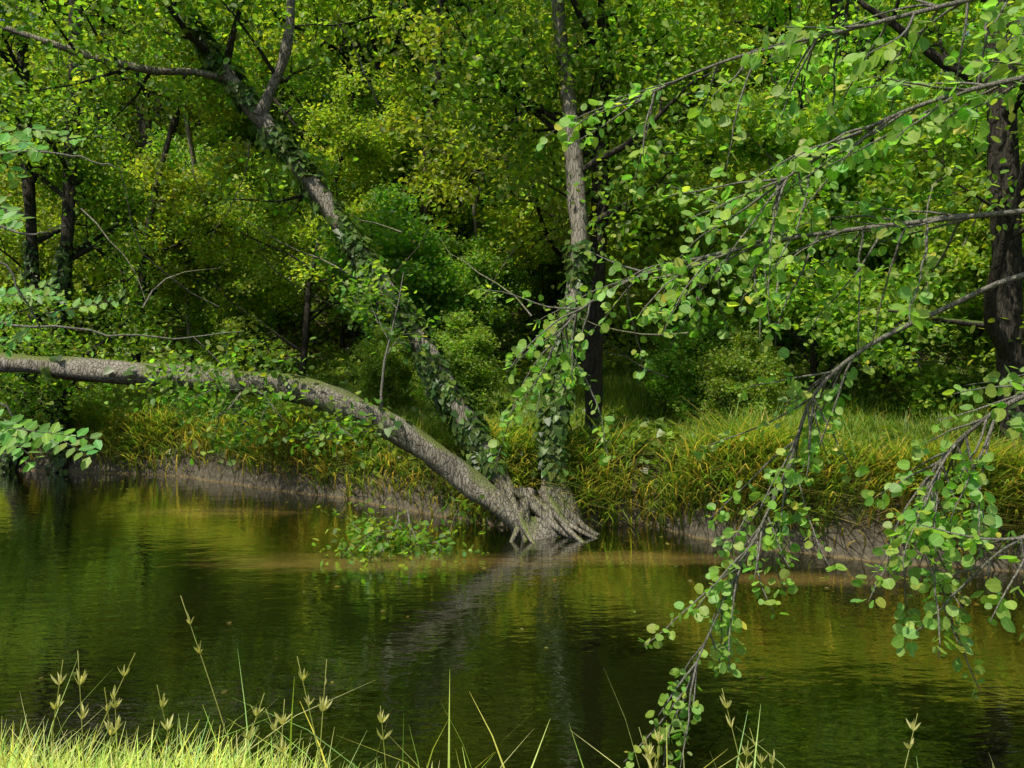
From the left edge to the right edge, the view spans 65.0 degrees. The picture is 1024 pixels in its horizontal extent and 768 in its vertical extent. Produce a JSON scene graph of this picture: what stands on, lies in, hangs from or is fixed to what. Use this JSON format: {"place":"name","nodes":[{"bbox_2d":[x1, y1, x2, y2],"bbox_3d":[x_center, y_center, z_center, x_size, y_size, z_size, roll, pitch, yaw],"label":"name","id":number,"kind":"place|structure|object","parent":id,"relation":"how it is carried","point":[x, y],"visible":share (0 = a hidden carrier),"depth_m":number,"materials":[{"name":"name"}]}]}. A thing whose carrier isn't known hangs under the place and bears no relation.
{"place":"outdoors","nodes":[
{"label":"outdoors","id":0,"kind":"place"},
{"bbox_2d":[0,125,241,461],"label":"tree branches","id":1,"kind":"object","parent":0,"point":[39,326],"visible":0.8,"depth_m":3.99,"materials":[{"name":"brown plant"}]},
{"bbox_2d":[0,5,981,141],"label":"sky","id":2,"kind":"structure","parent":0,"point":[1,5],"materials":[{"name":"white"}]},
{"bbox_2d":[0,648,994,767],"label":"bank grass","id":3,"kind":"structure","parent":0,"point":[184,763],"depth_m":2.49,"materials":[{"name":"green plant"}]},
{"bbox_2d":[0,470,1023,767],"bbox_3d":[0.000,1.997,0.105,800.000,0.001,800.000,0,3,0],"label":"river water","id":4,"kind":"structure","parent":0,"point":[104,576],"depth_m":5.34,"materials":[{"name":"green liquid"}]},
{"bbox_2d":[13,476,990,737],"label":"floating leaves","id":5,"kind":"object","parent":4,"relation":"on","point":[381,610],"visible":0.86,"depth_m":5.96,"materials":[{"name":"green plant"}]},
{"bbox_2d":[1,145,1023,571],"bbox_3d":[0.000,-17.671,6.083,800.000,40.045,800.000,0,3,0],"label":"ground","id":6,"kind":"structure","parent":0,"point":[853,537],"depth_m":9.46,"materials":[{"name":"soil"}]},
{"bbox_2d":[0,237,48,344],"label":"forest tree","id":7,"kind":"object","parent":6,"relation":"on","point":[7,282],"visible":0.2,"depth_m":16.09,"materials":[{"name":"green plant"}]},
{"bbox_2d":[0,197,56,311],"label":"forest tree","id":8,"kind":"object","parent":6,"relation":"on","point":[17,238],"visible":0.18,"depth_m":18.39,"materials":[{"name":"green plant"}]},
{"bbox_2d":[4,159,53,233],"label":"forest tree","id":9,"kind":"object","parent":6,"relation":"on","point":[17,193],"depth_m":28.37,"materials":[{"name":"green plant"}]},
{"bbox_2d":[0,0,118,174],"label":"canopy tree","id":10,"kind":"object","parent":6,"relation":"on","point":[54,74],"visible":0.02,"depth_m":26.23,"materials":[{"name":"green plant"}]},
{"bbox_2d":[0,50,125,299],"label":"forest tree","id":11,"kind":"object","parent":6,"relation":"on","point":[15,163],"visible":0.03,"depth_m":19.68,"materials":[{"name":"green plant"}]},
{"bbox_2d":[0,121,128,472],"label":"leaves","id":12,"kind":"object","parent":6,"relation":"on","point":[6,437],"visible":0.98,"depth_m":3.14,"materials":[{"name":"green plant"}]},
{"bbox_2d":[1,0,132,175],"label":"forest tree","id":13,"kind":"object","parent":6,"relation":"on","point":[45,12],"visible":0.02,"depth_m":26.82,"materials":[{"name":"green plant"}]},
{"bbox_2d":[27,0,124,137],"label":"canopy tree","id":14,"kind":"object","parent":6,"relation":"on","point":[92,106],"visible":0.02,"depth_m":41.58,"materials":[{"name":"green plant"}]},
{"bbox_2d":[40,220,126,327],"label":"forest tree","id":15,"kind":"object","parent":6,"relation":"on","point":[89,290],"visible":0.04,"depth_m":22.20,"materials":[{"name":"green plant"}]},
{"bbox_2d":[48,79,126,159],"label":"forest tree","id":16,"kind":"object","parent":6,"relation":"on","point":[99,110],"depth_m":47.12,"materials":[{"name":"green plant"}]},
{"bbox_2d":[51,0,225,294],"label":"canopy tree","id":17,"kind":"object","parent":6,"relation":"on","point":[131,94],"visible":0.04,"depth_m":25.57,"materials":[{"name":"green plant"}]},
{"bbox_2d":[0,0,307,385],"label":"forest tree","id":18,"kind":"object","parent":6,"relation":"on","point":[186,186],"visible":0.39,"depth_m":15.71,"materials":[{"name":"green plant"}]},
{"bbox_2d":[0,0,313,323],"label":"canopy tree","id":19,"kind":"object","parent":6,"relation":"on","point":[141,122],"visible":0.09,"depth_m":23.92,"materials":[{"name":"green plant"}]},
{"bbox_2d":[122,10,198,126],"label":"canopy tree","id":20,"kind":"object","parent":6,"relation":"on","point":[170,111],"visible":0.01,"depth_m":33.28,"materials":[{"name":"green plant"}]},
{"bbox_2d":[80,14,277,178],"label":"forest tree","id":21,"kind":"object","parent":6,"relation":"on","point":[242,130],"visible":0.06,"depth_m":25.94,"materials":[{"name":"green plant"}]},
{"bbox_2d":[87,23,290,283],"bbox_3d":[-9.871,-6.341,23.851,7.127,8.563,4.599,-1,3,-13],"label":"forest tree","id":22,"kind":"object","parent":6,"relation":"on","point":[206,133],"visible":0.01,"depth_m":23.09,"materials":[{"name":"green plant"}]},
{"bbox_2d":[97,123,302,340],"bbox_3d":[-7.961,-3.552,20.652,5.199,6.090,3.633,0,3,0],"label":"forest tree","id":23,"kind":"object","parent":6,"relation":"on","point":[173,152],"visible":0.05,"depth_m":20.39,"materials":[{"name":"green plant"}]},
{"bbox_2d":[172,255,284,371],"bbox_3d":[-6.006,-1.244,17.106,2.219,3.095,2.080,0,3,-5],"label":"bush","id":24,"kind":"object","parent":6,"relation":"on","point":[208,327],"visible":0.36,"depth_m":16.81,"materials":[{"name":"green plant"}]},
{"bbox_2d":[199,10,295,186],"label":"canopy tree","id":25,"kind":"object","parent":6,"relation":"on","point":[243,116],"depth_m":32.77,"materials":[{"name":"green plant"}]},
{"bbox_2d":[229,173,277,276],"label":"forest tree","id":26,"kind":"object","parent":6,"relation":"on","point":[259,184],"visible":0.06,"depth_m":22.02,"materials":[{"name":"green plant"}]},
{"bbox_2d":[234,113,293,129],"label":"forest tree","id":27,"kind":"object","parent":6,"relation":"on","point":[282,122],"visible":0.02,"depth_m":37.11,"materials":[{"name":"green plant"}]},
{"bbox_2d":[255,146,290,198],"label":"forest tree","id":28,"kind":"object","parent":6,"relation":"on","point":[277,177],"visible":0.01,"depth_m":33.29,"materials":[{"name":"green plant"}]},
{"bbox_2d":[255,189,296,231],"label":"forest tree","id":29,"kind":"object","parent":6,"relation":"on","point":[288,212],"visible":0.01,"depth_m":26.53,"materials":[{"name":"green plant"}]},
{"bbox_2d":[269,90,301,118],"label":"forest tree","id":30,"kind":"object","parent":6,"relation":"on","point":[283,102],"depth_m":49.47,"materials":[{"name":"green plant"}]},
{"bbox_2d":[209,4,365,208],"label":"canopy tree","id":31,"kind":"object","parent":6,"relation":"on","point":[293,131],"visible":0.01,"depth_m":28.09,"materials":[{"name":"green plant"}]},
{"bbox_2d":[139,61,446,375],"bbox_3d":[-3.982,-2.860,15.522,5.456,6.555,3.520,-2,4,-39],"label":"forest tree","id":32,"kind":"object","parent":6,"relation":"on","point":[353,137],"visible":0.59,"depth_m":15.32,"materials":[{"name":"green plant"}]},
{"bbox_2d":[269,85,324,125],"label":"canopy tree","id":33,"kind":"object","parent":6,"relation":"on","point":[282,102],"visible":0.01,"depth_m":50.24,"materials":[{"name":"green plant"}]},
{"bbox_2d":[128,255,489,566],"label":"leaves","id":34,"kind":"object","parent":6,"relation":"on","point":[223,396],"depth_m":7.68,"materials":[{"name":"green plant"}]},
{"bbox_2d":[239,134,411,352],"bbox_3d":[-4.370,-3.319,20.163,5.056,5.922,3.533,0,3,-3],"label":"forest tree","id":35,"kind":"object","parent":6,"relation":"on","point":[349,190],"visible":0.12,"depth_m":19.79,"materials":[{"name":"green plant"}]},
{"bbox_2d":[191,0,502,334],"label":"canopy tree","id":36,"kind":"object","parent":6,"relation":"on","point":[296,104],"visible":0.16,"depth_m":21.27,"materials":[{"name":"green plant"}]},
{"bbox_2d":[276,2,418,147],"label":"canopy tree","id":37,"kind":"object","parent":6,"relation":"on","point":[302,124],"visible":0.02,"depth_m":30.48,"materials":[{"name":"green plant"}]},
{"bbox_2d":[246,0,485,212],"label":"canopy tree","id":38,"kind":"object","parent":6,"relation":"on","point":[364,100],"visible":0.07,"depth_m":22.49,"materials":[{"name":"green plant"}]},
{"bbox_2d":[260,0,491,220],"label":"forest tree","id":39,"kind":"object","parent":6,"relation":"on","point":[421,5],"visible":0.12,"depth_m":21.22,"materials":[{"name":"green plant"}]},
{"bbox_2d":[343,326,417,409],"bbox_3d":[-2.025,-0.120,12.458,1.176,1.639,1.102,3,4,40],"label":"bank shrub","id":40,"kind":"object","parent":6,"relation":"on","point":[369,370],"visible":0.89,"depth_m":12.28,"materials":[{"name":"green plant"}]},
{"bbox_2d":[299,177,473,387],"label":"forest tree","id":41,"kind":"object","parent":6,"relation":"on","point":[424,280],"visible":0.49,"depth_m":14.04,"materials":[{"name":"green plant"}]},
{"bbox_2d":[344,163,450,220],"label":"forest tree","id":42,"kind":"object","parent":6,"relation":"on","point":[441,203],"depth_m":25.57,"materials":[{"name":"green plant"}]},
{"bbox_2d":[247,0,564,328],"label":"forest tree","id":43,"kind":"object","parent":6,"relation":"on","point":[385,15],"visible":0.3,"depth_m":15.89,"materials":[{"name":"green plant"}]},
{"bbox_2d":[350,0,518,260],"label":"canopy tree","id":44,"kind":"object","parent":6,"relation":"on","point":[461,3],"visible":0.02,"depth_m":23.91,"materials":[{"name":"green plant"}]},
{"bbox_2d":[391,124,484,243],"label":"forest tree","id":45,"kind":"object","parent":6,"relation":"on","point":[467,232],"visible":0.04,"depth_m":26.15,"materials":[{"name":"green plant"}]},
{"bbox_2d":[438,219,466,268],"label":"forest tree","id":46,"kind":"object","parent":6,"relation":"on","point":[452,245],"visible":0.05,"depth_m":20.66,"materials":[{"name":"green plant"}]},
{"bbox_2d":[406,308,509,435],"bbox_3d":[-0.711,-0.019,10.370,1.309,1.948,1.397,-1,3,-12],"label":"bank shrub","id":47,"kind":"object","parent":6,"relation":"on","point":[470,356],"visible":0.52,"depth_m":10.09,"materials":[{"name":"green plant"}]},
{"bbox_2d":[0,595,919,767],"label":"grass seed stalks","id":48,"kind":"object","parent":6,"relation":"on","point":[324,706],"depth_m":2.18,"materials":[{"name":"green plant"}]},
{"bbox_2d":[447,0,519,162],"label":"forest tree","id":49,"kind":"object","parent":6,"relation":"on","point":[480,84],"depth_m":33.02,"materials":[{"name":"green plant"}]},
{"bbox_2d":[431,230,541,353],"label":"forest tree","id":50,"kind":"object","parent":6,"relation":"on","point":[495,318],"visible":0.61,"depth_m":14.94,"materials":[{"name":"green plant"}]},
{"bbox_2d":[461,163,520,275],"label":"forest tree","id":51,"kind":"object","parent":6,"relation":"on","point":[496,208],"visible":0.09,"depth_m":22.82,"materials":[{"name":"green plant"}]},
{"bbox_2d":[0,149,1000,500],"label":"bushes","id":52,"kind":"object","parent":6,"relation":"on","point":[342,357],"visible":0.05,"depth_m":14.02,"materials":[{"name":"green plant"}]},
{"bbox_2d":[0,0,1023,542],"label":"alder","id":53,"kind":"object","parent":6,"relation":"on","point":[626,50],"depth_m":8.94,"materials":[{"name":"green plant"}]},
{"bbox_2d":[0,353,1023,570],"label":"bank grass","id":54,"kind":"structure","parent":6,"relation":"on","point":[1004,477],"depth_m":8.84,"materials":[{"name":"green plant"}]},
{"bbox_2d":[0,1,1023,516],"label":"ivy foliage","id":55,"kind":"object","parent":6,"relation":"on","point":[552,425],"visible":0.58,"depth_m":8.70,"materials":[{"name":"green plant"}]},
{"bbox_2d":[0,0,1023,471],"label":"tree trunks","id":56,"kind":"object","parent":6,"relation":"on","point":[1010,302],"visible":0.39,"depth_m":9.18,"materials":[{"name":"brown plant"}]},
{"bbox_2d":[492,195,542,272],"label":"forest tree","id":57,"kind":"object","parent":6,"relation":"on","point":[503,243],"visible":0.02,"depth_m":21.22,"materials":[{"name":"green plant"}]},
{"bbox_2d":[502,216,568,318],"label":"forest tree","id":58,"kind":"object","parent":6,"relation":"on","point":[555,278],"visible":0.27,"depth_m":19.55,"materials":[{"name":"green plant"}]},
{"bbox_2d":[475,66,695,335],"bbox_3d":[2.014,-4.557,17.799,6.335,7.611,4.088,3,4,44],"label":"forest tree","id":59,"kind":"object","parent":6,"relation":"on","point":[546,252],"visible":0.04,"depth_m":18.15,"materials":[{"name":"green plant"}]},
{"bbox_2d":[368,0,806,368],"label":"forest tree","id":60,"kind":"object","parent":6,"relation":"on","point":[447,182],"visible":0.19,"depth_m":12.76,"materials":[{"name":"green plant"}]},
{"bbox_2d":[515,34,747,171],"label":"forest tree","id":61,"kind":"object","parent":6,"relation":"on","point":[715,154],"depth_m":21.53,"materials":[{"name":"green plant"}]},
{"bbox_2d":[531,26,772,379],"bbox_3d":[1.968,-2.077,11.446,3.374,5.656,4.829,1,3,18],"label":"forest tree","id":62,"kind":"object","parent":6,"relation":"on","point":[642,293],"visible":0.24,"depth_m":10.50,"materials":[{"name":"green plant"}]},
{"bbox_2d":[634,293,749,424],"bbox_3d":[2.231,-0.156,10.305,1.368,2.035,1.459,-1,3,-16],"label":"bank shrub","id":63,"kind":"object","parent":6,"relation":"on","point":[678,367],"visible":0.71,"depth_m":10.01,"materials":[{"name":"green plant"}]},
{"bbox_2d":[675,153,711,185],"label":"forest tree","id":64,"kind":"object","parent":6,"relation":"on","point":[697,171],"depth_m":18.49,"materials":[{"name":"green plant"}]},
{"bbox_2d":[654,233,733,316],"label":"forest tree","id":65,"kind":"object","parent":6,"relation":"on","point":[699,252],"depth_m":15.11,"materials":[{"name":"green plant"}]},
{"bbox_2d":[690,148,717,171],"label":"forest tree","id":66,"kind":"object","parent":6,"relation":"on","point":[711,155],"visible":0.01,"depth_m":27.53,"materials":[{"name":"green plant"}]},
{"bbox_2d":[686,4,789,150],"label":"forest tree","id":67,"kind":"object","parent":6,"relation":"on","point":[767,79],"visible":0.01,"depth_m":29.07,"materials":[{"name":"green plant"}]},
{"bbox_2d":[688,6,788,179],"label":"forest tree","id":68,"kind":"object","parent":6,"relation":"on","point":[764,85],"visible":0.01,"depth_m":26.79,"materials":[{"name":"green plant"}]},
{"bbox_2d":[691,325,791,425],"bbox_3d":[2.689,0.137,9.378,1.182,1.648,1.107,0,3,5],"label":"bank shrub","id":69,"kind":"object","parent":6,"relation":"on","point":[746,366],"visible":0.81,"depth_m":9.21,"materials":[{"name":"green plant"}]},
{"bbox_2d":[702,166,819,352],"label":"forest tree","id":70,"kind":"object","parent":6,"relation":"on","point":[790,337],"visible":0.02,"depth_m":14.65,"materials":[{"name":"green plant"}]},
{"bbox_2d":[706,0,823,171],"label":"forest tree","id":71,"kind":"object","parent":6,"relation":"on","point":[758,87],"depth_m":29.34,"materials":[{"name":"green plant"}]},
{"bbox_2d":[748,57,810,169],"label":"forest tree","id":72,"kind":"object","parent":6,"relation":"on","point":[778,78],"depth_m":29.06,"materials":[{"name":"green plant"}]},
{"bbox_2d":[668,0,894,116],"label":"canopy tree","id":73,"kind":"object","parent":6,"relation":"on","point":[825,6],"visible":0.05,"depth_m":19.17,"materials":[{"name":"green plant"}]},
{"bbox_2d":[697,0,879,198],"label":"forest tree","id":74,"kind":"object","parent":6,"relation":"on","point":[763,167],"visible":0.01,"depth_m":21.12,"materials":[{"name":"green plant"}]},
{"bbox_2d":[717,20,873,176],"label":"forest tree","id":75,"kind":"object","parent":6,"relation":"on","point":[761,96],"visible":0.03,"depth_m":24.29,"materials":[{"name":"green plant"}]},
{"bbox_2d":[677,0,983,369],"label":"forest tree","id":76,"kind":"object","parent":6,"relation":"on","point":[847,42],"visible":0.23,"depth_m":13.34,"materials":[{"name":"green plant"}]},
{"bbox_2d":[739,1,925,90],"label":"forest tree","id":77,"kind":"object","parent":6,"relation":"on","point":[821,6],"visible":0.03,"depth_m":30.57,"materials":[{"name":"green plant"}]},
{"bbox_2d":[687,58,985,418],"bbox_3d":[3.976,-1.493,10.288,4.014,4.702,2.805,5,6,61],"label":"forest tree","id":78,"kind":"object","parent":6,"relation":"on","point":[853,187],"visible":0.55,"depth_m":9.63,"materials":[{"name":"green plant"}]},
{"bbox_2d":[762,155,972,392],"bbox_3d":[5.122,-1.320,11.314,2.675,3.980,2.854,-3,4,-42],"label":"forest tree","id":79,"kind":"object","parent":6,"relation":"on","point":[872,266],"visible":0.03,"depth_m":10.63,"materials":[{"name":"green plant"}]},
{"bbox_2d":[822,12,915,92],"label":"forest tree","id":80,"kind":"object","parent":6,"relation":"on","point":[902,76],"depth_m":24.30,"materials":[{"name":"green plant"}]},
{"bbox_2d":[807,0,983,96],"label":"forest tree","id":81,"kind":"object","parent":6,"relation":"on","point":[967,40],"visible":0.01,"depth_m":28.25,"materials":[{"name":"green plant"}]},
{"bbox_2d":[870,63,966,200],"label":"forest tree","id":82,"kind":"object","parent":6,"relation":"on","point":[919,176],"visible":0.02,"depth_m":17.26,"materials":[{"name":"green plant"}]},
{"bbox_2d":[904,70,943,194],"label":"forest tree","id":83,"kind":"object","parent":6,"relation":"on","point":[921,74],"depth_m":20.43,"materials":[{"name":"green plant"}]},
{"bbox_2d":[897,117,1023,403],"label":"forest tree","id":84,"kind":"object","parent":6,"relation":"on","point":[977,245],"visible":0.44,"depth_m":9.23,"materials":[{"name":"green plant"}]},
{"bbox_2d":[906,0,1023,198],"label":"forest tree","id":85,"kind":"object","parent":6,"relation":"on","point":[982,112],"visible":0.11,"depth_m":16.11,"materials":[{"name":"green plant"}]},
{"bbox_2d":[949,35,985,88],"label":"forest tree","id":86,"kind":"object","parent":6,"relation":"on","point":[956,47],"visible":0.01,"depth_m":26.18,"materials":[{"name":"green plant"}]},
{"bbox_2d":[952,1,983,30],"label":"forest tree","id":87,"kind":"object","parent":6,"relation":"on","point":[973,20],"visible":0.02,"depth_m":30.42,"materials":[{"name":"green plant"}]},
{"bbox_2d":[951,272,986,313],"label":"forest tree","id":88,"kind":"object","parent":6,"relation":"on","point":[966,293],"depth_m":14.95,"materials":[{"name":"green plant"}]},
{"bbox_2d":[954,1,983,46],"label":"forest tree","id":89,"kind":"object","parent":6,"relation":"on","point":[981,40],"visible":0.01,"depth_m":43.32,"materials":[{"name":"green plant"}]},
{"bbox_2d":[468,0,1023,767],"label":"overhanging alder","id":90,"kind":"object","parent":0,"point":[918,316],"depth_m":3.45,"materials":[{"name":"green plant"}]}
]}

